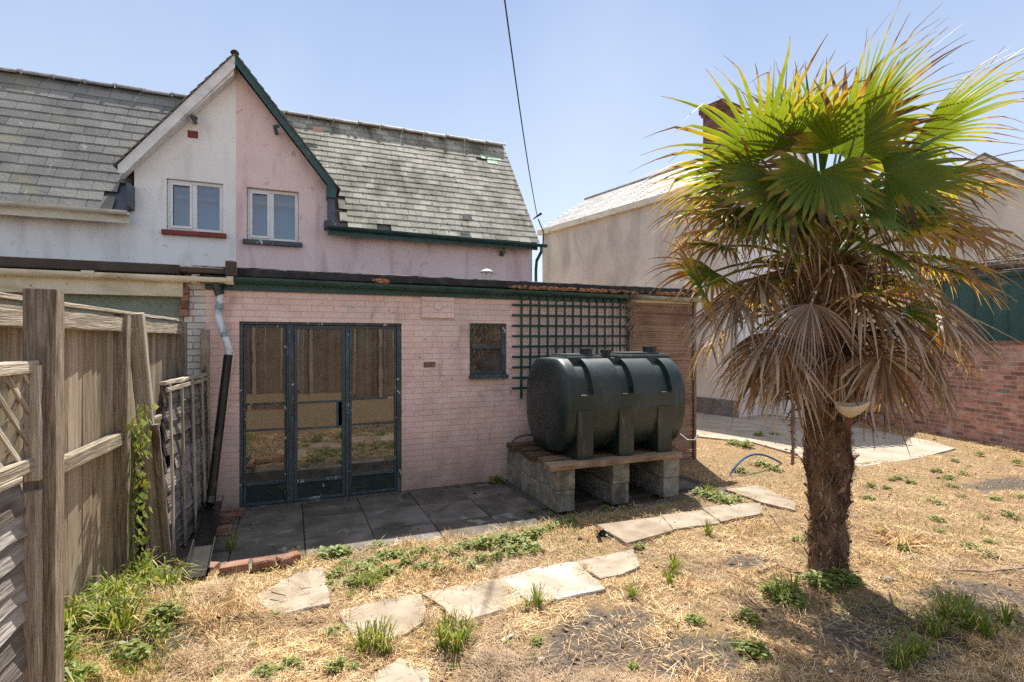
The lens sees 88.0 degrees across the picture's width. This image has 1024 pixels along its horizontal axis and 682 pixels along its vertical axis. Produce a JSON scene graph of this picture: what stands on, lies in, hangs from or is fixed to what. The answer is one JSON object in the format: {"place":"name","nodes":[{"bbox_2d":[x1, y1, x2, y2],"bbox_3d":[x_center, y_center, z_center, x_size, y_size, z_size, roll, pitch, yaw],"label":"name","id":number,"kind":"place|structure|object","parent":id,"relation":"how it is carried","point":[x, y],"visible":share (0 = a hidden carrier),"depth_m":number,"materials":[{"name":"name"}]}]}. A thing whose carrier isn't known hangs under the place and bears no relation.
{"place":"outdoors","nodes":[
{"label":"outdoors","id":0,"kind":"place"},
{"bbox_2d":[0,53,237,322],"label":"white house","id":1,"kind":"structure","parent":0,"point":[120,197],"depth_m":8.59,"materials":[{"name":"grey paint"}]},
{"bbox_2d":[161,179,225,238],"bbox_3d":[-5.313,-2.203,8.905,0.930,0.925,0.270,0,0,-23],"label":"window","id":2,"kind":"structure","parent":1,"relation":"in","point":[193,218],"depth_m":8.93,"materials":[{"name":"white plastic"}]},
{"bbox_2d":[172,478,701,575],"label":"patio paving","id":3,"kind":"structure","parent":0,"point":[411,512],"depth_m":5.22,"materials":[{"name":"stone"}]},
{"bbox_2d":[216,524,232,536],"bbox_3d":[-2.602,1.709,4.776,0.159,0.082,0.105,0,0,-18],"label":"brick","id":4,"kind":"object","parent":3,"relation":"on","point":[224,530],"visible":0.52,"depth_m":4.75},
{"bbox_2d":[508,464,521,489],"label":"concrete block","id":5,"kind":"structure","parent":3,"relation":"on","point":[514,476],"depth_m":6.39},
{"bbox_2d":[508,448,521,470],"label":"concrete block","id":6,"kind":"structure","parent":5,"relation":"on","point":[515,458],"depth_m":6.38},
{"bbox_2d":[506,440,537,449],"bbox_3d":[0.775,1.278,6.763,1.750,0.066,0.207,0,0,-23],"label":"plank","id":7,"kind":"object","parent":6,"relation":"on","point":[512,445],"visible":0.19,"depth_m":6.44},
{"bbox_2d":[522,472,538,499],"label":"concrete block","id":8,"kind":"structure","parent":3,"relation":"on","point":[530,485],"depth_m":5.98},
{"bbox_2d":[522,455,537,479],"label":"concrete block","id":9,"kind":"structure","parent":8,"relation":"on","point":[529,467],"depth_m":5.98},
{"bbox_2d":[517,445,548,454],"bbox_3d":[0.896,1.278,6.499,1.730,0.065,0.207,0,0,-23],"label":"plank","id":10,"kind":"object","parent":9,"relation":"on","point":[522,449],"visible":0.14,"depth_m":6.17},
{"bbox_2d":[526,346,697,459],"bbox_3d":[1.145,0.654,6.315,1.786,1.182,1.102,0,0,-23],"label":"oil tank","id":11,"kind":"object","parent":10,"relation":"on","point":[583,403],"visible":1,"depth_m":5.84,"materials":[{"name":"green plastic"}]},
{"bbox_2d":[83,429,1023,681],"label":"soil crumbs","id":12,"kind":"object","parent":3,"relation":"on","point":[528,664],"visible":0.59,"depth_m":3.32,"materials":[{"name":"brown soil"}]},
{"bbox_2d":[538,481,574,512],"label":"concrete block","id":13,"kind":"structure","parent":3,"relation":"on","point":[556,501],"depth_m":5.46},
{"bbox_2d":[538,463,574,490],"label":"concrete block","id":14,"kind":"structure","parent":13,"relation":"on","point":[560,480],"depth_m":5.46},
{"bbox_2d":[538,446,678,464],"bbox_3d":[1.115,1.278,5.962,1.740,0.065,0.188,0,0,-23],"label":"plank","id":15,"kind":"object","parent":14,"relation":"on","point":[543,459],"visible":0.34,"depth_m":5.78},
{"bbox_2d":[575,469,590,492],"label":"concrete block","id":16,"kind":"structure","parent":3,"relation":"on","point":[583,480],"depth_m":6.22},
{"bbox_2d":[579,467,591,474],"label":"concrete block","id":17,"kind":"structure","parent":16,"relation":"on","point":[588,470],"depth_m":6.13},
{"bbox_2d":[524,445,641,460],"bbox_3d":[0.990,1.278,6.224,1.770,0.066,0.207,0,0,-23],"label":"plank","id":18,"kind":"object","parent":17,"relation":"on","point":[533,455],"visible":0.22,"depth_m":5.92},
{"bbox_2d":[591,475,628,504],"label":"concrete block","id":19,"kind":"structure","parent":3,"relation":"on","point":[610,493],"depth_m":5.72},
{"bbox_2d":[592,463,628,483],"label":"concrete block","id":20,"kind":"structure","parent":19,"relation":"on","point":[616,474],"depth_m":5.71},
{"bbox_2d":[628,465,640,486],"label":"concrete block","id":21,"kind":"structure","parent":3,"relation":"on","point":[634,476],"depth_m":6.40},
{"bbox_2d":[640,470,678,497],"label":"concrete block","id":22,"kind":"structure","parent":3,"relation":"on","point":[659,485],"depth_m":5.99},
{"bbox_2d":[640,458,678,477],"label":"concrete block","id":23,"kind":"structure","parent":22,"relation":"on","point":[666,468],"depth_m":5.98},
{"bbox_2d":[543,450,682,471],"bbox_3d":[1.115,1.278,5.691,1.650,0.066,0.167,0,0,-23],"label":"plank","id":24,"kind":"object","parent":23,"relation":"on","point":[593,462],"visible":0.93,"depth_m":5.60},
{"bbox_2d":[0,0,1023,281],"label":"sky","id":25,"kind":"structure","parent":0,"point":[593,77],"materials":[{"name":"blue"}]},
{"bbox_2d":[64,416,1023,681],"bbox_3d":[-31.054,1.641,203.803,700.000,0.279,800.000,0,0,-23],"label":"ground","id":26,"kind":"structure","parent":0,"point":[968,582],"depth_m":3.61,"materials":[{"name":"plant"}]},
{"bbox_2d":[22,489,42,681],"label":"wooden post","id":27,"kind":"object","parent":26,"relation":"on","point":[32,562],"visible":0.84,"depth_m":1.93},
{"bbox_2d":[0,484,27,681],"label":"lap fence panel","id":28,"kind":"object","parent":27,"relation":"attached to","point":[13,598],"visible":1,"depth_m":1.85,"materials":[{"name":"wood"}]},
{"bbox_2d":[22,288,64,681],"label":"wooden post","id":29,"kind":"object","parent":26,"relation":"on","point":[43,324],"visible":0.6,"depth_m":2.00,"materials":[{"name":"wood"}]},
{"bbox_2d":[0,360,42,485],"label":"lattice trellis","id":30,"kind":"object","parent":29,"relation":"attached to","point":[26,464],"visible":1,"depth_m":1.90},
{"bbox_2d":[64,659,101,681],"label":"weed","id":31,"kind":"object","parent":26,"relation":"on","point":[84,667],"visible":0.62,"depth_m":2.49,"materials":[{"name":"green plant"}]},
{"bbox_2d":[64,593,102,628],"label":"grass tuft","id":32,"kind":"object","parent":26,"relation":"on","point":[69,616],"visible":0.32,"depth_m":2.80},
{"bbox_2d":[65,658,109,681],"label":"grass tuft","id":33,"kind":"object","parent":26,"relation":"on","point":[83,677],"visible":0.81,"depth_m":2.33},
{"bbox_2d":[64,625,111,681],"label":"grass tuft","id":34,"kind":"object","parent":26,"relation":"on","point":[66,653],"visible":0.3,"depth_m":2.44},
{"bbox_2d":[64,592,114,630],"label":"grass tuft","id":35,"kind":"object","parent":26,"relation":"on","point":[72,605],"visible":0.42,"depth_m":2.82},
{"bbox_2d":[0,292,186,607],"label":"board fence","id":36,"kind":"object","parent":26,"relation":"on","point":[99,407],"visible":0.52,"depth_m":3.35,"materials":[{"name":"wood"}]},
{"bbox_2d":[77,586,114,605],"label":"weed","id":37,"kind":"object","parent":26,"relation":"on","point":[89,590],"visible":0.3,"depth_m":3.12,"materials":[{"name":"green plant"}]},
{"bbox_2d":[64,582,138,627],"bbox_3d":[-2.278,1.485,2.952,0.435,0.186,0.399,0,0,-9],"label":"grass tuft","id":38,"kind":"object","parent":26,"relation":"on","point":[101,602],"visible":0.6,"depth_m":2.94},
{"bbox_2d":[84,561,143,595],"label":"grass tuft","id":39,"kind":"object","parent":26,"relation":"on","point":[107,585],"visible":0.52,"depth_m":3.27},
{"bbox_2d":[70,585,172,636],"bbox_3d":[-2.151,1.497,2.941,0.481,0.230,0.475,0,0,7],"label":"grass tuft","id":40,"kind":"object","parent":26,"relation":"on","point":[126,619],"visible":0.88,"depth_m":2.92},
{"bbox_2d":[83,568,161,601],"bbox_3d":[-2.368,1.520,3.273,0.452,0.202,0.437,0,0,-16],"label":"grass tuft","id":41,"kind":"object","parent":26,"relation":"on","point":[135,578],"visible":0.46,"depth_m":3.28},
{"bbox_2d":[104,638,152,670],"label":"weed","id":42,"kind":"object","parent":26,"relation":"on","point":[133,643],"visible":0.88,"depth_m":2.72,"materials":[{"name":"green plant"}]},
{"bbox_2d":[113,564,169,595],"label":"grass tuft","id":43,"kind":"object","parent":26,"relation":"on","point":[139,577],"visible":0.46,"depth_m":3.49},
{"bbox_2d":[126,402,158,578],"bbox_3d":[-2.567,1.114,3.671,0.104,1.340,0.593,0,0,-23],"label":"climbing vine","id":44,"kind":"object","parent":26,"relation":"on","point":[143,540],"visible":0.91,"depth_m":3.64,"materials":[{"name":"green plant"}]},
{"bbox_2d":[140,445,150,551],"bbox_3d":[-2.761,1.273,4.013,0.053,1.003,0.233,0,0,-23],"label":"wooden post","id":45,"kind":"object","parent":26,"relation":"on","point":[145,467],"visible":0.54,"depth_m":3.99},
{"bbox_2d":[131,312,163,562],"bbox_3d":[-2.731,0.795,3.986,0.122,2.008,0.433,0,0,-5],"label":"wooden post","id":46,"kind":"object","parent":26,"relation":"on","point":[141,379],"visible":0.61,"depth_m":3.89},
{"bbox_2d":[110,546,184,580],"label":"grass tuft","id":47,"kind":"object","parent":26,"relation":"on","point":[147,563],"visible":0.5,"depth_m":3.68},
{"bbox_2d":[137,619,171,639],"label":"weed","id":48,"kind":"object","parent":26,"relation":"on","point":[154,634],"visible":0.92,"depth_m":2.95,"materials":[{"name":"green plant"}]},
{"bbox_2d":[143,599,178,621],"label":"weed","id":49,"kind":"object","parent":26,"relation":"on","point":[166,608],"visible":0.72,"depth_m":3.09,"materials":[{"name":"green plant"}]},
{"bbox_2d":[151,423,172,563],"bbox_3d":[-2.655,1.195,4.024,0.057,1.158,0.211,0,0,-1],"label":"wooden post","id":50,"kind":"object","parent":26,"relation":"on","point":[161,488],"visible":0.91,"depth_m":4.00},
{"bbox_2d":[148,598,188,621],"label":"weed","id":51,"kind":"object","parent":26,"relation":"on","point":[165,617],"visible":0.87,"depth_m":3.09,"materials":[{"name":"green plant"}]},
{"bbox_2d":[136,556,202,590],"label":"grass tuft","id":52,"kind":"object","parent":26,"relation":"on","point":[167,577],"visible":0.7,"depth_m":3.54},
{"bbox_2d":[158,373,210,558],"bbox_3d":[-2.855,1.016,4.691,0.096,1.408,1.228,0,0,-16],"label":"lap fence panel","id":53,"kind":"object","parent":26,"relation":"on","point":[185,441],"visible":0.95,"depth_m":4.52,"materials":[{"name":"wood"}]},
{"bbox_2d":[184,495,223,579],"bbox_3d":[-2.563,1.590,4.462,0.156,0.120,1.706,0,0,-26],"label":"drain channel","id":54,"kind":"object","parent":26,"relation":"on","point":[201,548],"visible":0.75,"depth_m":4.24,"materials":[{"name":"grey concrete"}]},
{"bbox_2d":[200,330,209,479],"bbox_3d":[-3.071,0.845,5.306,0.079,1.910,0.079,0,0,-23],"label":"wooden post","id":55,"kind":"object","parent":26,"relation":"on","point":[204,351],"visible":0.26,"depth_m":5.28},
{"bbox_2d":[219,559,248,575],"bbox_3d":[-2.044,1.670,3.908,0.193,0.070,0.107,0,0,-23],"label":"brick","id":56,"kind":"object","parent":26,"relation":"on","point":[225,568],"visible":0.96,"depth_m":3.88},
{"bbox_2d":[252,555,275,571],"bbox_3d":[-1.862,1.668,3.975,0.165,0.074,0.107,0,0,-23],"label":"brick","id":57,"kind":"object","parent":26,"relation":"on","point":[261,563],"visible":0.96,"depth_m":3.94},
{"bbox_2d":[250,661,280,678],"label":"weed","id":58,"kind":"object","parent":26,"relation":"on","point":[263,670],"visible":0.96,"depth_m":2.71,"materials":[{"name":"green plant"}]},
{"bbox_2d":[276,550,300,566],"bbox_3d":[-1.708,1.669,4.062,0.163,0.074,0.107,0,0,-42],"label":"brick","id":59,"kind":"object","parent":26,"relation":"on","point":[288,559],"visible":0.9,"depth_m":4.03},
{"bbox_2d":[277,653,302,670],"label":"weed","id":60,"kind":"object","parent":26,"relation":"on","point":[283,663],"visible":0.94,"depth_m":2.78,"materials":[{"name":"green plant"}]},
{"bbox_2d":[252,567,329,615],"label":"paving slab","id":61,"kind":"structure","parent":26,"relation":"on","point":[296,595],"depth_m":3.52,"materials":[{"name":"concrete"}]},
{"bbox_2d":[317,544,346,561],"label":"weed","id":62,"kind":"object","parent":26,"relation":"on","point":[333,550],"visible":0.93,"depth_m":4.19,"materials":[{"name":"green plant"}]},
{"bbox_2d":[323,656,350,672],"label":"weed","id":63,"kind":"object","parent":26,"relation":"on","point":[338,659],"visible":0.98,"depth_m":2.74,"materials":[{"name":"green plant"}]},
{"bbox_2d":[339,619,384,655],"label":"grass tuft","id":64,"kind":"object","parent":26,"relation":"on","point":[364,645],"visible":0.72,"depth_m":2.91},
{"bbox_2d":[349,613,402,651],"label":"grass tuft","id":65,"kind":"object","parent":26,"relation":"on","point":[373,644],"visible":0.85,"depth_m":2.90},
{"bbox_2d":[338,595,425,644],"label":"paving slab","id":66,"kind":"structure","parent":26,"relation":"on","point":[405,610],"depth_m":3.27,"materials":[{"name":"stone"}]},
{"bbox_2d":[362,617,409,656],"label":"grass tuft","id":67,"kind":"object","parent":26,"relation":"on","point":[385,649],"visible":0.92,"depth_m":2.88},
{"bbox_2d":[369,658,428,681],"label":"paving slab","id":68,"kind":"structure","parent":26,"relation":"on","point":[404,674],"depth_m":2.69,"materials":[{"name":"stone"}]},
{"bbox_2d":[415,609,463,649],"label":"grass tuft","id":69,"kind":"object","parent":26,"relation":"on","point":[443,643],"visible":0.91,"depth_m":2.94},
{"bbox_2d":[179,49,701,510],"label":"pink house","id":70,"kind":"structure","parent":26,"relation":"on","point":[357,319],"depth_m":6.50,"materials":[{"name":"brick"}]},
{"bbox_2d":[243,188,301,247],"bbox_3d":[-4.217,-2.163,9.368,0.950,0.985,0.300,0,0,-23],"label":"window","id":71,"kind":"structure","parent":70,"relation":"in","point":[269,225],"depth_m":9.41,"materials":[{"name":"white plastic"}]},
{"bbox_2d":[294,325,344,501],"bbox_3d":[-2.131,0.788,5.884,0.534,1.915,0.045,0,0,-23],"label":"door","id":72,"kind":"structure","parent":70,"relation":"in","point":[319,351],"depth_m":5.88,"materials":[{"name":"blue paint"}]},
{"bbox_2d":[469,323,508,378],"bbox_3d":[-0.299,0.123,6.609,0.510,0.685,0.125,0,0,-23],"label":"window","id":73,"kind":"structure","parent":70,"relation":"in","point":[487,340],"depth_m":6.63,"materials":[{"name":"glass"}]},
{"bbox_2d":[504,0,543,243],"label":"overhead cable","id":74,"kind":"object","parent":70,"relation":"on","point":[539,214],"visible":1,"depth_m":6.90,"materials":[{"name":"black plastic"}]},
{"bbox_2d":[512,296,632,398],"bbox_3d":[0.843,0.071,7.028,1.820,1.318,0.025,0,0,-23],"label":"trellis panel","id":75,"kind":"object","parent":70,"relation":"attached to","point":[521,315],"visible":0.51,"depth_m":6.95,"materials":[{"name":"green paint"}]},
{"bbox_2d":[621,298,639,351],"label":"dry vine","id":76,"kind":"object","parent":70,"relation":"hanging from","point":[631,304],"visible":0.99,"depth_m":7.30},
{"bbox_2d":[629,300,695,459],"bbox_3d":[2.157,0.590,7.581,1.170,2.360,0.062,0,0,-23],"label":"reed screen","id":77,"kind":"object","parent":70,"relation":"attached to","point":[660,336],"visible":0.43,"depth_m":7.68,"materials":[{"name":"wicker"}]},
{"bbox_2d":[432,605,480,652],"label":"grass tuft","id":78,"kind":"object","parent":26,"relation":"on","point":[457,643],"visible":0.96,"depth_m":2.93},
{"bbox_2d":[421,577,523,622],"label":"paving slab","id":79,"kind":"structure","parent":26,"relation":"on","point":[484,607],"depth_m":3.48,"materials":[{"name":"concrete"}]},
{"bbox_2d":[481,531,509,548],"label":"weed","id":80,"kind":"object","parent":26,"relation":"on","point":[501,540],"visible":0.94,"depth_m":4.39,"materials":[{"name":"green plant"}]},
{"bbox_2d":[500,541,528,557],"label":"weed","id":81,"kind":"object","parent":26,"relation":"on","point":[513,549],"visible":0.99,"depth_m":4.23,"materials":[{"name":"green plant"}]},
{"bbox_2d":[522,581,551,606],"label":"grass tuft","id":82,"kind":"object","parent":26,"relation":"on","point":[535,596],"visible":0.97,"depth_m":3.42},
{"bbox_2d":[64,424,1023,681],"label":"dry straw","id":83,"kind":"object","parent":26,"relation":"on","point":[774,671],"visible":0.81,"depth_m":3.20,"materials":[{"name":"plant"}]},
{"bbox_2d":[503,562,605,602],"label":"paving slab","id":84,"kind":"structure","parent":26,"relation":"on","point":[572,583],"depth_m":3.71,"materials":[{"name":"concrete"}]},
{"bbox_2d":[575,549,640,579],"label":"paving slab","id":85,"kind":"structure","parent":26,"relation":"on","point":[619,562],"depth_m":4.00,"materials":[{"name":"concrete"}]},
{"bbox_2d":[596,516,673,546],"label":"paving slab","id":86,"kind":"structure","parent":26,"relation":"on","point":[642,530],"depth_m":4.71,"materials":[{"name":"concrete"}]},
{"bbox_2d":[657,549,687,572],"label":"grass tuft","id":87,"kind":"object","parent":26,"relation":"on","point":[672,565],"visible":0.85,"depth_m":3.92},
{"bbox_2d":[537,98,813,417],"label":"beige building","id":88,"kind":"structure","parent":26,"relation":"on","point":[597,239],"depth_m":14.36,"materials":[{"name":"paint"}]},
{"bbox_2d":[661,510,719,530],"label":"paving slab","id":89,"kind":"structure","parent":26,"relation":"on","point":[694,517],"depth_m":5.01,"materials":[{"name":"concrete"}]},
{"bbox_2d":[702,503,762,523],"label":"paving slab","id":90,"kind":"structure","parent":26,"relation":"on","point":[724,513],"depth_m":5.23,"materials":[{"name":"concrete"}]},
{"bbox_2d":[732,607,761,626],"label":"weed","id":91,"kind":"object","parent":26,"relation":"on","point":[752,616],"visible":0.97,"depth_m":3.21,"materials":[{"name":"green plant"}]},
{"bbox_2d":[736,636,774,661],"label":"weed","id":92,"kind":"object","parent":26,"relation":"on","point":[766,654],"visible":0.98,"depth_m":2.86,"materials":[{"name":"green plant"}]},
{"bbox_2d":[725,485,796,511],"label":"paving slab","id":93,"kind":"structure","parent":26,"relation":"on","point":[766,497],"depth_m":5.74,"materials":[{"name":"concrete"}]},
{"bbox_2d":[757,570,796,600],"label":"grass tuft","id":94,"kind":"object","parent":26,"relation":"on","point":[777,587],"visible":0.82,"depth_m":3.52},
{"bbox_2d":[761,309,802,417],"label":"white outhouse","id":95,"kind":"structure","parent":26,"relation":"on","point":[788,407],"depth_m":12.19,"materials":[{"name":"beige paint"}]},
{"bbox_2d":[759,577,806,603],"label":"weed","id":96,"kind":"object","parent":26,"relation":"on","point":[768,587],"visible":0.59,"depth_m":3.53,"materials":[{"name":"green plant"}]},
{"bbox_2d":[772,588,809,609],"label":"weed","id":97,"kind":"object","parent":26,"relation":"on","point":[799,603],"visible":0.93,"depth_m":3.39,"materials":[{"name":"green plant"}]},
{"bbox_2d":[774,570,816,594],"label":"grass tuft","id":98,"kind":"object","parent":26,"relation":"on","point":[796,581],"visible":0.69,"depth_m":3.55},
{"bbox_2d":[800,569,839,592],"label":"weed","id":99,"kind":"object","parent":26,"relation":"on","point":[827,580],"visible":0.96,"depth_m":3.66,"materials":[{"name":"green plant"}]},
{"bbox_2d":[622,0,1023,580],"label":"fan palm","id":100,"kind":"object","parent":26,"relation":"on","point":[820,361],"visible":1,"depth_m":3.45,"materials":[{"name":"green plant"}]},
{"bbox_2d":[835,400,869,417],"bbox_3d":[2.108,0.420,3.288,0.194,0.112,0.166,0,0,-23],"label":"cream bowl","id":101,"kind":"object","parent":100,"relation":"on","point":[850,410],"visible":0.94,"depth_m":3.24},
{"bbox_2d":[819,566,861,592],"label":"weed","id":102,"kind":"object","parent":26,"relation":"on","point":[848,585],"visible":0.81,"depth_m":3.67,"materials":[{"name":"green plant"}]},
{"bbox_2d":[865,626,937,673],"bbox_3d":[2.011,1.618,2.770,0.318,0.186,0.328,0,0,-5],"label":"grass tuft","id":103,"kind":"object","parent":26,"relation":"on","point":[899,655],"visible":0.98,"depth_m":2.75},
{"bbox_2d":[857,524,953,559],"bbox_3d":[3.275,1.661,4.446,0.648,0.107,0.708,0,0,-23],"label":"dead tussock","id":104,"kind":"object","parent":26,"relation":"on","point":[914,541],"visible":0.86,"depth_m":4.43,"materials":[{"name":"plant"}]},
{"bbox_2d":[889,619,953,661],"bbox_3d":[2.173,1.626,2.822,0.272,0.158,0.275,0,0,-36],"label":"grass tuft","id":105,"kind":"object","parent":26,"relation":"on","point":[920,649],"visible":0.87,"depth_m":2.83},
{"bbox_2d":[903,605,970,639],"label":"grass tuft","id":106,"kind":"object","parent":26,"relation":"on","point":[938,628],"visible":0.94,"depth_m":3.05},
{"bbox_2d":[854,341,1023,450],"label":"brick wall","id":107,"kind":"structure","parent":26,"relation":"on","point":[993,414],"depth_m":9.02,"materials":[{"name":"brick"}]},
{"bbox_2d":[914,585,981,623],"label":"grass tuft","id":108,"kind":"object","parent":26,"relation":"on","point":[945,616],"visible":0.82,"depth_m":3.23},
{"bbox_2d":[932,587,982,613],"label":"grass tuft","id":109,"kind":"object","parent":26,"relation":"on","point":[964,599],"visible":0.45,"depth_m":3.35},
{"bbox_2d":[934,589,999,633],"bbox_3d":[2.675,1.611,3.101,0.321,0.190,0.351,0,0,8],"label":"grass tuft","id":110,"kind":"object","parent":26,"relation":"on","point":[973,619],"visible":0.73,"depth_m":3.12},
{"bbox_2d":[922,271,1023,344],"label":"green shed","id":111,"kind":"structure","parent":26,"relation":"on","point":[1009,321],"depth_m":10.26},
{"bbox_2d":[924,252,1023,279],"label":"roof","id":112,"kind":"structure","parent":111,"relation":"on","point":[1007,267],"depth_m":10.24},
{"bbox_2d":[946,604,1013,641],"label":"grass tuft","id":113,"kind":"object","parent":26,"relation":"on","point":[984,628],"visible":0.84,"depth_m":3.01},
{"bbox_2d":[982,598,1023,626],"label":"grass tuft","id":114,"kind":"object","parent":26,"relation":"on","point":[1007,618],"visible":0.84,"depth_m":3.18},
{"bbox_2d":[689,412,955,466],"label":"concrete path","id":115,"kind":"structure","parent":0,"point":[709,426],"depth_m":9.27,"materials":[{"name":"concrete"}]},
{"bbox_2d":[831,152,1023,340],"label":"grey gabled house","id":116,"kind":"structure","parent":0,"point":[1006,217],"depth_m":14.92,"materials":[{"name":"white paint"}]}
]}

